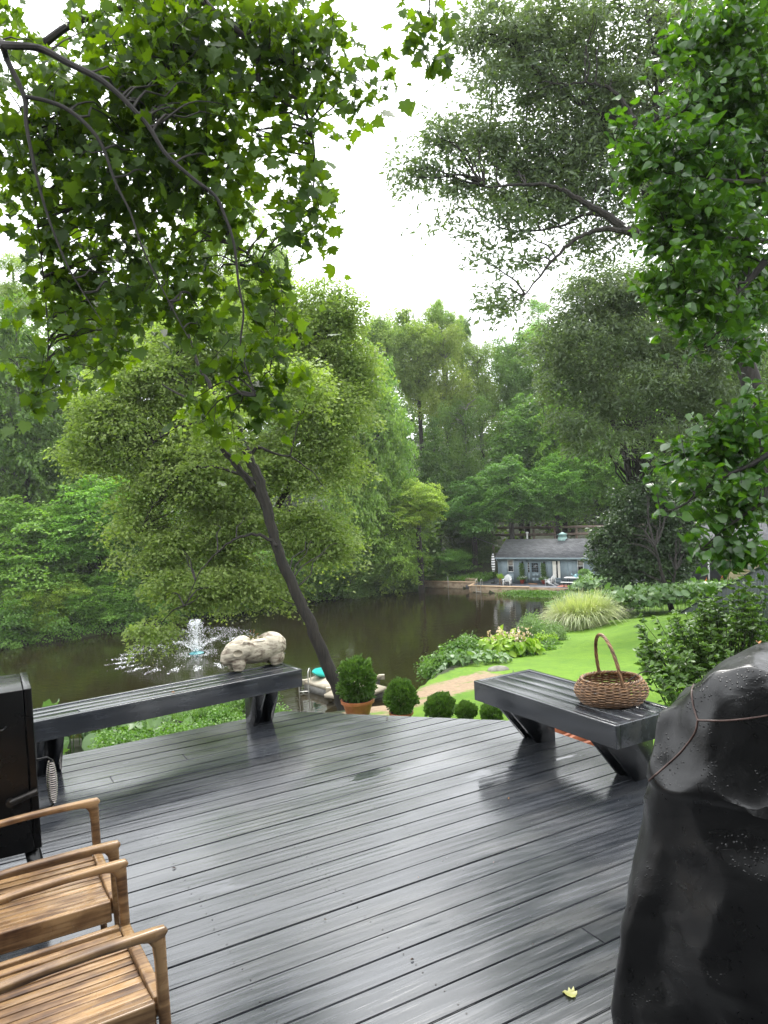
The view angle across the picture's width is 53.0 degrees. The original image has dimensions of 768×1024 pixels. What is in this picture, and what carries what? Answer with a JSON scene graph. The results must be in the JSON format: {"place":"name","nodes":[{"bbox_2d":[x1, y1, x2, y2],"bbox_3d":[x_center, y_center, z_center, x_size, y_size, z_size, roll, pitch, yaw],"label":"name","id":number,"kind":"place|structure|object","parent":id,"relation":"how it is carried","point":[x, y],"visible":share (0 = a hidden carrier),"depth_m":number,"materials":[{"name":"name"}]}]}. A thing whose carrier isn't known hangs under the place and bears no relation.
{"place":"outdoors","nodes":[
{"label":"outdoors","id":0,"kind":"place"},
{"bbox_2d":[0,587,561,738],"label":"pond water","id":1,"kind":"structure","parent":0,"point":[392,635],"depth_m":52.29,"materials":[{"name":"liquid"}]},
{"bbox_2d":[107,619,253,673],"bbox_3d":[-12.132,8.156,50.019,11.652,2.413,11.377,-3,2,0],"label":"fountain","id":2,"kind":"object","parent":1,"relation":"on","point":[195,650],"visible":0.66,"depth_m":49.85,"materials":[{"name":"white liquid"}]},
{"bbox_2d":[299,668,386,698],"bbox_3d":[-1.890,8.842,38.673,4.893,1.984,4.490,-2,2,37],"label":"floating dock","id":3,"kind":"object","parent":1,"relation":"on","point":[318,685],"visible":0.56,"depth_m":38.70,"materials":[{"name":"beige plastic"}]},
{"bbox_2d":[312,667,324,676],"bbox_3d":[-3.261,8.378,40.345,0.736,0.589,2.684,-3,2,13],"label":"kayak","id":4,"kind":"object","parent":3,"relation":"on","point":[317,672],"visible":0.52,"depth_m":39.57,"materials":[{"name":"teal plastic"}]},
{"bbox_2d":[0,442,746,754],"bbox_3d":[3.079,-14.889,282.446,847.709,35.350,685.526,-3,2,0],"label":"ground","id":5,"kind":"structure","parent":0,"point":[573,658],"depth_m":27.21,"materials":[{"name":"green plant"}]},
{"bbox_2d":[0,245,49,497],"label":"woodland tree","id":6,"kind":"object","parent":5,"relation":"on","point":[14,282],"visible":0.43,"depth_m":77.90,"materials":[{"name":"green plant"}]},
{"bbox_2d":[0,289,95,524],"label":"woodland tree","id":7,"kind":"object","parent":5,"relation":"on","point":[21,456],"visible":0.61,"depth_m":66.01,"materials":[{"name":"green plant"}]},
{"bbox_2d":[2,575,96,634],"bbox_3d":[-25.729,7.423,60.212,8.144,4.791,6.254,-4,2,-38],"label":"waterside bush","id":8,"kind":"object","parent":5,"relation":"on","point":[51,598],"visible":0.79,"depth_m":58.55,"materials":[{"name":"green plant"}]},
{"bbox_2d":[0,494,102,606],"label":"woodland tree","id":9,"kind":"object","parent":5,"relation":"on","point":[17,574],"visible":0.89,"depth_m":60.40,"materials":[{"name":"green plant"}]},
{"bbox_2d":[38,365,120,576],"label":"woodland tree","id":10,"kind":"object","parent":5,"relation":"on","point":[74,381],"visible":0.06,"depth_m":68.84,"materials":[{"name":"green plant"}]},
{"bbox_2d":[20,474,155,605],"bbox_3d":[-23.869,2.430,64.639,10.967,11.357,11.665,-4,2,-16],"label":"woodland tree","id":11,"kind":"object","parent":5,"relation":"on","point":[92,493],"visible":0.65,"depth_m":61.64,"materials":[{"name":"green plant"}]},
{"bbox_2d":[44,285,136,395],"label":"woodland tree","id":12,"kind":"object","parent":5,"relation":"on","point":[90,340],"visible":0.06,"depth_m":80.27,"materials":[{"name":"green plant"}]},
{"bbox_2d":[58,569,138,627],"bbox_3d":[-22.909,7.176,61.830,7.355,5.239,7.823,-4,2,-39],"label":"waterside bush","id":13,"kind":"object","parent":5,"relation":"on","point":[97,582],"visible":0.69,"depth_m":60.65,"materials":[{"name":"green plant"}]},
{"bbox_2d":[42,699,195,754],"bbox_3d":[-6.422,4.431,15.293,5.758,1.334,3.618,-3,2,0],"label":"butterbur patch","id":14,"kind":"object","parent":5,"relation":"on","point":[88,736],"visible":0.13,"depth_m":14.74,"materials":[{"name":"green plant"}]},
{"bbox_2d":[102,538,182,605],"bbox_3d":[-21.070,4.798,66.293,6.794,7.308,7.290,-4,2,-40],"label":"woodland tree","id":15,"kind":"object","parent":5,"relation":"on","point":[129,582],"visible":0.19,"depth_m":64.58,"materials":[{"name":"green plant"}]},
{"bbox_2d":[112,226,180,513],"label":"woodland tree","id":16,"kind":"object","parent":5,"relation":"on","point":[156,306],"visible":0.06,"depth_m":83.96,"materials":[{"name":"green plant"}]},
{"bbox_2d":[87,716,220,748],"bbox_3d":[-3.844,4.079,13.974,2.313,0.999,2.776,-3,2,0],"label":"weedy bush","id":17,"kind":"object","parent":5,"relation":"on","point":[104,739],"visible":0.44,"depth_m":13.33,"materials":[{"name":"green plant"}]},
{"bbox_2d":[0,567,393,648],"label":"waterside undergrowth","id":18,"kind":"object","parent":5,"relation":"on","point":[6,620],"visible":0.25,"depth_m":58.87,"materials":[{"name":"green plant"}]},
{"bbox_2d":[114,696,290,738],"bbox_3d":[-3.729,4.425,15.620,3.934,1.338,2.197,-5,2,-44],"label":"weedy bush","id":19,"kind":"object","parent":5,"relation":"on","point":[216,718],"visible":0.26,"depth_m":15.77,"materials":[{"name":"green plant"}]},
{"bbox_2d":[162,192,267,501],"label":"woodland tree","id":20,"kind":"object","parent":5,"relation":"on","point":[212,252],"visible":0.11,"depth_m":73.65,"materials":[{"name":"green plant"}]},
{"bbox_2d":[40,262,398,710],"bbox_3d":[-4.178,-0.959,25.218,9.250,15.079,9.931,-2,2,34],"label":"leaning tree","id":21,"kind":"object","parent":5,"relation":"on","point":[193,470],"visible":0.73,"depth_m":24.04,"materials":[{"name":"green plant"}]},
{"bbox_2d":[181,549,273,614],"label":"woodland tree","id":22,"kind":"object","parent":5,"relation":"on","point":[263,551],"visible":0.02,"depth_m":65.31,"materials":[{"name":"green plant"}]},
{"bbox_2d":[0,0,464,485],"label":"sycamore tree","id":23,"kind":"object","parent":5,"relation":"on","point":[174,88],"visible":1,"depth_m":6.67,"materials":[{"name":"green plant"}]},
{"bbox_2d":[240,227,303,519],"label":"woodland tree","id":24,"kind":"object","parent":5,"relation":"on","point":[278,261],"visible":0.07,"depth_m":76.30,"materials":[{"name":"green plant"}]},
{"bbox_2d":[258,535,343,602],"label":"woodland tree","id":25,"kind":"object","parent":5,"relation":"on","point":[316,586],"visible":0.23,"depth_m":68.58,"materials":[{"name":"green plant"}]},
{"bbox_2d":[0,711,647,1023],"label":"deck","id":26,"kind":"structure","parent":5,"relation":"on","point":[351,828],"depth_m":3.92,"materials":[{"name":"grey wood"}]},
{"bbox_2d":[0,672,57,862],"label":"smoker","id":27,"kind":"object","parent":26,"relation":"on","point":[19,794],"visible":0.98,"depth_m":3.55,"materials":[{"name":"black paint"}]},
{"bbox_2d":[20,672,57,848],"bbox_3d":[-1.683,1.190,3.777,0.128,0.751,0.408,-4,2,-27],"label":"door","id":28,"kind":"structure","parent":27,"relation":"in","point":[27,691],"depth_m":3.58,"materials":[{"name":"black paint"}]},
{"bbox_2d":[0,797,120,954],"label":"teak armchair","id":29,"kind":"object","parent":26,"relation":"on","point":[56,912],"visible":0.78,"depth_m":2.87,"materials":[{"name":"brown wood"}]},
{"bbox_2d":[0,858,170,1023],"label":"teak armchair","id":30,"kind":"object","parent":26,"relation":"on","point":[108,975],"visible":1,"depth_m":2.36,"materials":[{"name":"brown wood"}]},
{"bbox_2d":[33,662,302,775],"bbox_3d":[-2.428,1.640,5.392,4.000,0.449,0.405,-4,2,-34],"label":"bench","id":31,"kind":"object","parent":26,"relation":"on","point":[258,688],"visible":0.89,"depth_m":5.76,"materials":[{"name":"grey wood"}]},
{"bbox_2d":[220,629,285,671],"bbox_3d":[-1.098,1.151,6.488,0.594,0.327,0.251,-4,2,-34],"label":"pig planter","id":32,"kind":"object","parent":31,"relation":"on","point":[238,653],"visible":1,"depth_m":6.39,"materials":[{"name":"beige stone"}]},
{"bbox_2d":[562,986,576,996],"bbox_3d":[0.690,1.774,2.837,0.053,0.017,0.053,-3,2,-13],"label":"fallen leaf","id":33,"kind":"object","parent":26,"relation":"on","point":[572,992],"visible":1,"depth_m":2.84,"materials":[{"name":"yellow plant"}]},
{"bbox_2d":[474,669,668,780],"bbox_3d":[1.249,1.452,5.219,0.535,0.449,1.385,-4,2,-30],"label":"bench","id":34,"kind":"object","parent":26,"relation":"on","point":[537,706],"visible":0.82,"depth_m":4.89,"materials":[{"name":"grey wood"}]},
{"bbox_2d":[574,633,648,708],"bbox_3d":[1.457,1.000,4.955,0.474,0.444,0.428,-3,2,0],"label":"wicker basket","id":35,"kind":"object","parent":34,"relation":"on","point":[599,693],"visible":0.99,"depth_m":4.83,"materials":[{"name":"brown wicker"}]},
{"bbox_2d":[611,642,767,1023],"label":"covered grill","id":36,"kind":"object","parent":26,"relation":"on","point":[693,947],"visible":1,"depth_m":2.40,"materials":[{"name":"black plastic"}]},
{"bbox_2d":[303,284,360,529],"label":"woodland tree","id":37,"kind":"object","parent":5,"relation":"on","point":[350,345],"visible":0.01,"depth_m":76.89,"materials":[{"name":"green plant"}]},
{"bbox_2d":[335,653,377,714],"bbox_3d":[-0.545,3.641,15.627,0.909,1.530,0.860,-2,2,39],"label":"potted evergreen","id":38,"kind":"object","parent":5,"relation":"on","point":[355,696],"visible":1,"depth_m":15.40,"materials":[{"name":"plant"}]},
{"bbox_2d":[320,547,392,598],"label":"waterside bush","id":39,"kind":"object","parent":5,"relation":"on","point":[363,589],"visible":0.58,"depth_m":71.81,"materials":[{"name":"green plant"}]},
{"bbox_2d":[319,320,408,573],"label":"woodland tree","id":40,"kind":"object","parent":5,"relation":"on","point":[380,456],"visible":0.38,"depth_m":72.08,"materials":[{"name":"green plant"}]},
{"bbox_2d":[0,331,766,593],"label":"wood","id":41,"kind":"object","parent":5,"relation":"on","point":[414,413],"visible":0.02,"depth_m":88.36,"materials":[{"name":"green plant"}]},
{"bbox_2d":[360,312,415,389],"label":"woodland tree","id":42,"kind":"object","parent":5,"relation":"on","point":[387,336],"visible":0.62,"depth_m":88.63,"materials":[{"name":"green plant"}]},
{"bbox_2d":[353,473,436,596],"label":"woodland tree","id":43,"kind":"object","parent":5,"relation":"on","point":[403,554],"visible":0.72,"depth_m":71.98,"materials":[{"name":"green plant"}]},
{"bbox_2d":[382,676,419,716],"bbox_3d":[0.338,3.695,15.110,0.748,0.963,0.734,-3,2,0],"label":"potted evergreen","id":44,"kind":"object","parent":5,"relation":"on","point":[400,697],"visible":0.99,"depth_m":14.93,"materials":[{"name":"plant"}]},
{"bbox_2d":[381,566,421,592],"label":"waterside bush","id":45,"kind":"object","parent":5,"relation":"on","point":[410,586],"visible":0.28,"depth_m":73.65,"materials":[{"name":"green plant"}]},
{"bbox_2d":[375,356,429,532],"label":"woodland tree","id":46,"kind":"object","parent":5,"relation":"on","point":[409,426],"visible":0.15,"depth_m":76.08,"materials":[{"name":"green plant"}]},
{"bbox_2d":[381,304,446,481],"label":"woodland tree","id":47,"kind":"object","parent":5,"relation":"on","point":[418,367],"visible":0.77,"depth_m":89.86,"materials":[{"name":"green plant"}]},
{"bbox_2d":[386,478,449,592],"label":"woodland tree","id":48,"kind":"object","parent":5,"relation":"on","point":[426,501],"visible":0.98,"depth_m":72.03,"materials":[{"name":"green plant"}]},
{"bbox_2d":[413,533,443,558],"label":"waterside bush","id":49,"kind":"object","parent":5,"relation":"on","point":[434,546],"visible":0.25,"depth_m":78.62,"materials":[{"name":"green plant"}]},
{"bbox_2d":[412,414,466,551],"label":"woodland tree","id":50,"kind":"object","parent":5,"relation":"on","point":[434,465],"visible":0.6,"depth_m":83.07,"materials":[{"name":"green plant"}]},
{"bbox_2d":[423,690,455,717],"bbox_3d":[1.069,3.779,14.713,0.656,0.701,0.689,-3,2,0],"label":"potted evergreen","id":51,"kind":"object","parent":5,"relation":"on","point":[439,704],"visible":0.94,"depth_m":14.55,"materials":[{"name":"plant"}]},
{"bbox_2d":[425,295,464,448],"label":"woodland tree","id":52,"kind":"object","parent":5,"relation":"on","point":[437,307],"visible":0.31,"depth_m":92.32,"materials":[{"name":"green plant"}]},
{"bbox_2d":[413,318,479,546],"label":"woodland tree","id":53,"kind":"object","parent":5,"relation":"on","point":[432,397],"visible":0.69,"depth_m":88.20,"materials":[{"name":"green plant"}]},
{"bbox_2d":[413,630,484,686],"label":"pondside weeds","id":54,"kind":"object","parent":5,"relation":"on","point":[429,666],"visible":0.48,"depth_m":26.27,"materials":[{"name":"green plant"}]},
{"bbox_2d":[417,548,481,577],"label":"waterside bush","id":55,"kind":"object","parent":5,"relation":"on","point":[451,557],"visible":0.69,"depth_m":77.16,"materials":[{"name":"green plant"}]},
{"bbox_2d":[424,571,496,581],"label":"bank weeds","id":56,"kind":"object","parent":5,"relation":"on","point":[485,576],"visible":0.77,"depth_m":76.50,"materials":[{"name":"green plant"}]},
{"bbox_2d":[452,314,471,458],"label":"woodland tree","id":57,"kind":"object","parent":5,"relation":"on","point":[467,330],"visible":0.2,"depth_m":95.97,"materials":[{"name":"green plant"}]},
{"bbox_2d":[432,390,495,492],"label":"woodland tree","id":58,"kind":"object","parent":5,"relation":"on","point":[464,466],"visible":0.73,"depth_m":85.17,"materials":[{"name":"green plant"}]},
{"bbox_2d":[451,699,477,718],"bbox_3d":[1.528,3.767,14.417,0.516,0.522,0.484,-3,2,0],"label":"potted evergreen","id":59,"kind":"object","parent":5,"relation":"on","point":[464,709],"visible":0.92,"depth_m":14.30,"materials":[{"name":"plant"}]},
{"bbox_2d":[442,516,490,548],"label":"woodland tree","id":60,"kind":"object","parent":5,"relation":"on","point":[453,542],"visible":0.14,"depth_m":83.61,"materials":[{"name":"green plant"}]},
{"bbox_2d":[429,647,513,679],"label":"rounded leaf plants","id":61,"kind":"object","parent":5,"relation":"on","point":[460,655],"visible":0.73,"depth_m":25.26,"materials":[{"name":"green plant"}]},
{"bbox_2d":[438,476,505,566],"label":"woodland tree","id":62,"kind":"object","parent":5,"relation":"on","point":[472,524],"visible":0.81,"depth_m":78.66,"materials":[{"name":"green plant"}]},
{"bbox_2d":[455,534,497,564],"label":"waterside bush","id":63,"kind":"object","parent":5,"relation":"on","point":[484,555],"visible":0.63,"depth_m":81.24,"materials":[{"name":"green plant"}]},
{"bbox_2d":[453,337,504,533],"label":"woodland tree","id":64,"kind":"object","parent":5,"relation":"on","point":[486,387],"visible":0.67,"depth_m":90.51,"materials":[{"name":"green plant"}]},
{"bbox_2d":[479,703,503,719],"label":"potted evergreen","id":65,"kind":"object","parent":5,"relation":"on","point":[488,712],"visible":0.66,"depth_m":13.99,"materials":[{"name":"plant"}]},
{"bbox_2d":[424,578,567,592],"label":"pond wall","id":66,"kind":"structure","parent":5,"relation":"on","point":[455,584],"depth_m":71.56,"materials":[{"name":"concrete"}]},
{"bbox_2d":[487,665,508,671],"bbox_3d":[3.518,4.862,23.665,0.676,0.264,0.524,-3,2,0],"label":"garden stone","id":67,"kind":"object","parent":5,"relation":"on","point":[497,668],"visible":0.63,"depth_m":23.53,"materials":[{"name":"grey stone"}]},
{"bbox_2d":[481,626,532,656],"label":"hosta flowers","id":68,"kind":"object","parent":5,"relation":"on","point":[512,632],"visible":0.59,"depth_m":27.94,"materials":[{"name":"beige plant"}]},
{"bbox_2d":[461,453,557,538],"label":"woodland tree","id":69,"kind":"object","parent":5,"relation":"on","point":[503,484],"visible":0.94,"depth_m":78.02,"materials":[{"name":"green plant"}]},
{"bbox_2d":[482,325,540,538],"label":"woodland tree","id":70,"kind":"object","parent":5,"relation":"on","point":[512,373],"visible":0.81,"depth_m":90.12,"materials":[{"name":"green plant"}]},
{"bbox_2d":[478,625,545,656],"bbox_3d":[4.351,5.050,28.153,3.051,1.730,2.010,-3,2,0],"label":"golden hosta","id":71,"kind":"object","parent":5,"relation":"on","point":[503,644],"visible":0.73,"depth_m":27.61,"materials":[{"name":"green plant"}]},
{"bbox_2d":[478,392,558,538],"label":"woodland tree","id":72,"kind":"object","parent":5,"relation":"on","point":[522,439],"visible":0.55,"depth_m":83.92,"materials":[{"name":"green plant"}]},
{"bbox_2d":[486,589,564,598],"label":"island plants","id":73,"kind":"object","parent":5,"relation":"on","point":[530,593],"visible":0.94,"depth_m":67.12,"materials":[{"name":"green plant"}]},
{"bbox_2d":[525,292,555,530],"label":"woodland tree","id":74,"kind":"object","parent":5,"relation":"on","point":[538,305],"visible":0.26,"depth_m":95.18,"materials":[{"name":"green plant"}]},
{"bbox_2d":[517,633,563,656],"bbox_3d":[6.050,5.420,29.510,1.901,1.326,4.790,-2,2,32],"label":"bed shrub","id":75,"kind":"object","parent":5,"relation":"on","point":[547,646],"visible":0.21,"depth_m":29.28,"materials":[{"name":"green plant"}]},
{"bbox_2d":[513,610,570,640],"bbox_3d":[6.748,5.224,33.322,1.997,1.979,2.530,-4,2,-38],"label":"feathery shrub","id":76,"kind":"object","parent":5,"relation":"on","point":[528,621],"visible":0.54,"depth_m":33.16,"materials":[{"name":"green plant"}]},
{"bbox_2d":[533,630,558,641],"bbox_3d":[6.617,5.430,31.727,1.231,1.091,1.202,-3,2,0],"label":"bed shrub","id":77,"kind":"object","parent":5,"relation":"on","point":[541,637],"visible":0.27,"depth_m":31.58,"materials":[{"name":"green plant"}]},
{"bbox_2d":[528,328,582,535],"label":"woodland tree","id":78,"kind":"object","parent":5,"relation":"on","point":[538,405],"visible":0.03,"depth_m":92.01,"materials":[{"name":"green plant"}]},
{"bbox_2d":[513,453,599,538],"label":"woodland tree","id":79,"kind":"object","parent":5,"relation":"on","point":[566,478],"visible":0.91,"depth_m":78.53,"materials":[{"name":"green plant"}]},
{"bbox_2d":[527,379,595,538],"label":"woodland tree","id":80,"kind":"object","parent":5,"relation":"on","point":[556,447],"visible":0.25,"depth_m":82.47,"materials":[{"name":"green plant"}]},
{"bbox_2d":[377,0,767,526],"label":"oak tree","id":81,"kind":"object","parent":5,"relation":"on","point":[519,65],"visible":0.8,"depth_m":24.04,"materials":[{"name":"green plant"}]},
{"bbox_2d":[490,524,655,553],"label":"guard rail","id":82,"kind":"object","parent":5,"relation":"on","point":[534,534],"visible":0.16,"depth_m":82.59,"materials":[{"name":"wood"}]},
{"bbox_2d":[544,571,622,607],"bbox_3d":[15.966,6.501,61.296,6.550,3.792,7.458,-3,2,0],"label":"butterbur bed","id":83,"kind":"object","parent":5,"relation":"on","point":[588,581],"visible":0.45,"depth_m":59.01,"materials":[{"name":"green plant"}]},
{"bbox_2d":[537,585,630,630],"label":"ornamental grass","id":84,"kind":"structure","parent":5,"relation":"on","point":[582,613],"depth_m":37.38,"materials":[{"name":"green plant"}]},
{"bbox_2d":[546,339,633,530],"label":"woodland tree","id":85,"kind":"object","parent":5,"relation":"on","point":[604,399],"visible":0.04,"depth_m":87.29,"materials":[{"name":"green plant"}]},
{"bbox_2d":[553,422,653,528],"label":"woodland tree","id":86,"kind":"object","parent":5,"relation":"on","point":[606,477],"visible":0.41,"depth_m":79.61,"materials":[{"name":"green plant"}]},
{"bbox_2d":[545,582,722,623],"bbox_3d":[13.842,5.154,42.677,9.817,2.679,5.840,-3,2,0],"label":"butterbur bed","id":87,"kind":"object","parent":5,"relation":"on","point":[642,596],"visible":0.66,"depth_m":40.85,"materials":[{"name":"green plant"}]},
{"bbox_2d":[512,245,767,516],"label":"oak tree","id":88,"kind":"object","parent":5,"relation":"on","point":[652,371],"visible":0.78,"depth_m":35.19,"materials":[{"name":"green plant"}]},
{"bbox_2d":[580,474,710,610],"bbox_3d":[16.099,1.794,47.413,7.842,8.325,6.827,-3,2,16],"label":"bushy tree","id":89,"kind":"object","parent":5,"relation":"on","point":[651,557],"visible":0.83,"depth_m":46.18,"materials":[{"name":"green plant"}]},
{"bbox_2d":[622,404,686,507],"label":"woodland tree","id":90,"kind":"object","parent":5,"relation":"on","point":[663,476],"visible":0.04,"depth_m":80.47,"materials":[{"name":"green plant"}]},
{"bbox_2d":[602,577,730,589],"bbox_3d":[19.477,5.282,52.203,9.528,1.766,5.046,-3,2,0],"label":"butterbur bed","id":91,"kind":"object","parent":5,"relation":"on","point":[693,580],"visible":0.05,"depth_m":51.79,"materials":[{"name":"green plant"}]},
{"bbox_2d":[596,0,767,598],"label":"linden tree","id":92,"kind":"object","parent":5,"relation":"on","point":[717,274],"visible":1,"depth_m":7.80,"materials":[{"name":"green plant"}]},
{"bbox_2d":[658,385,736,508],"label":"waterside bush","id":93,"kind":"object","parent":5,"relation":"on","point":[706,471],"visible":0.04,"depth_m":83.93,"materials":[{"name":"plant"}]},
{"bbox_2d":[633,575,767,705],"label":"azalea shrub","id":94,"kind":"object","parent":5,"relation":"on","point":[686,668],"visible":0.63,"depth_m":7.75,"materials":[{"name":"green plant"}]},
{"bbox_2d":[672,523,767,580],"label":"outbuilding","id":95,"kind":"structure","parent":5,"relation":"on","point":[713,574],"depth_m":63.95,"materials":[{"name":"grey"}]},
{"bbox_2d":[680,563,767,642],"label":"board fence","id":96,"kind":"object","parent":5,"relation":"on","point":[756,590],"visible":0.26,"depth_m":24.21,"materials":[{"name":"wood"}]},
{"bbox_2d":[726,545,767,579],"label":"shed","id":97,"kind":"structure","parent":5,"relation":"on","point":[732,575],"depth_m":55.63,"materials":[{"name":"concrete"}]},
{"bbox_2d":[0,0,767,444],"label":"sky","id":98,"kind":"structure","parent":0,"point":[371,245],"materials":[{"name":"white"}]},
{"bbox_2d":[466,577,641,588],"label":"terrace","id":99,"kind":"structure","parent":0,"point":[495,579],"depth_m":70.98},
{"bbox_2d":[517,562,527,583],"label":"topiary","id":100,"kind":"object","parent":99,"relation":"on","point":[521,577],"visible":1,"depth_m":71.54,"materials":[{"name":"plant"}]},
{"bbox_2d":[537,562,547,583],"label":"topiary","id":101,"kind":"object","parent":99,"relation":"on","point":[543,576],"visible":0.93,"depth_m":70.42,"materials":[{"name":"plant"}]},
{"bbox_2d":[495,532,608,583],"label":"cottage","id":102,"kind":"structure","parent":99,"relation":"on","point":[560,557],"depth_m":71.52,"materials":[{"name":"grey stone"}]},
{"bbox_2d":[507,560,513,572],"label":"window","id":103,"kind":"structure","parent":102,"relation":"in","point":[510,564],"depth_m":72.61,"materials":[{"name":"white paint"}]},
{"bbox_2d":[530,562,539,582],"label":"door","id":104,"kind":"structure","parent":102,"relation":"in","point":[535,573],"depth_m":71.38,"materials":[{"name":"blue wood"}]},
{"bbox_2d":[551,561,560,578],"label":"picture window","id":105,"kind":"structure","parent":102,"relation":"in","point":[556,565],"depth_m":70.29,"materials":[{"name":"white"}]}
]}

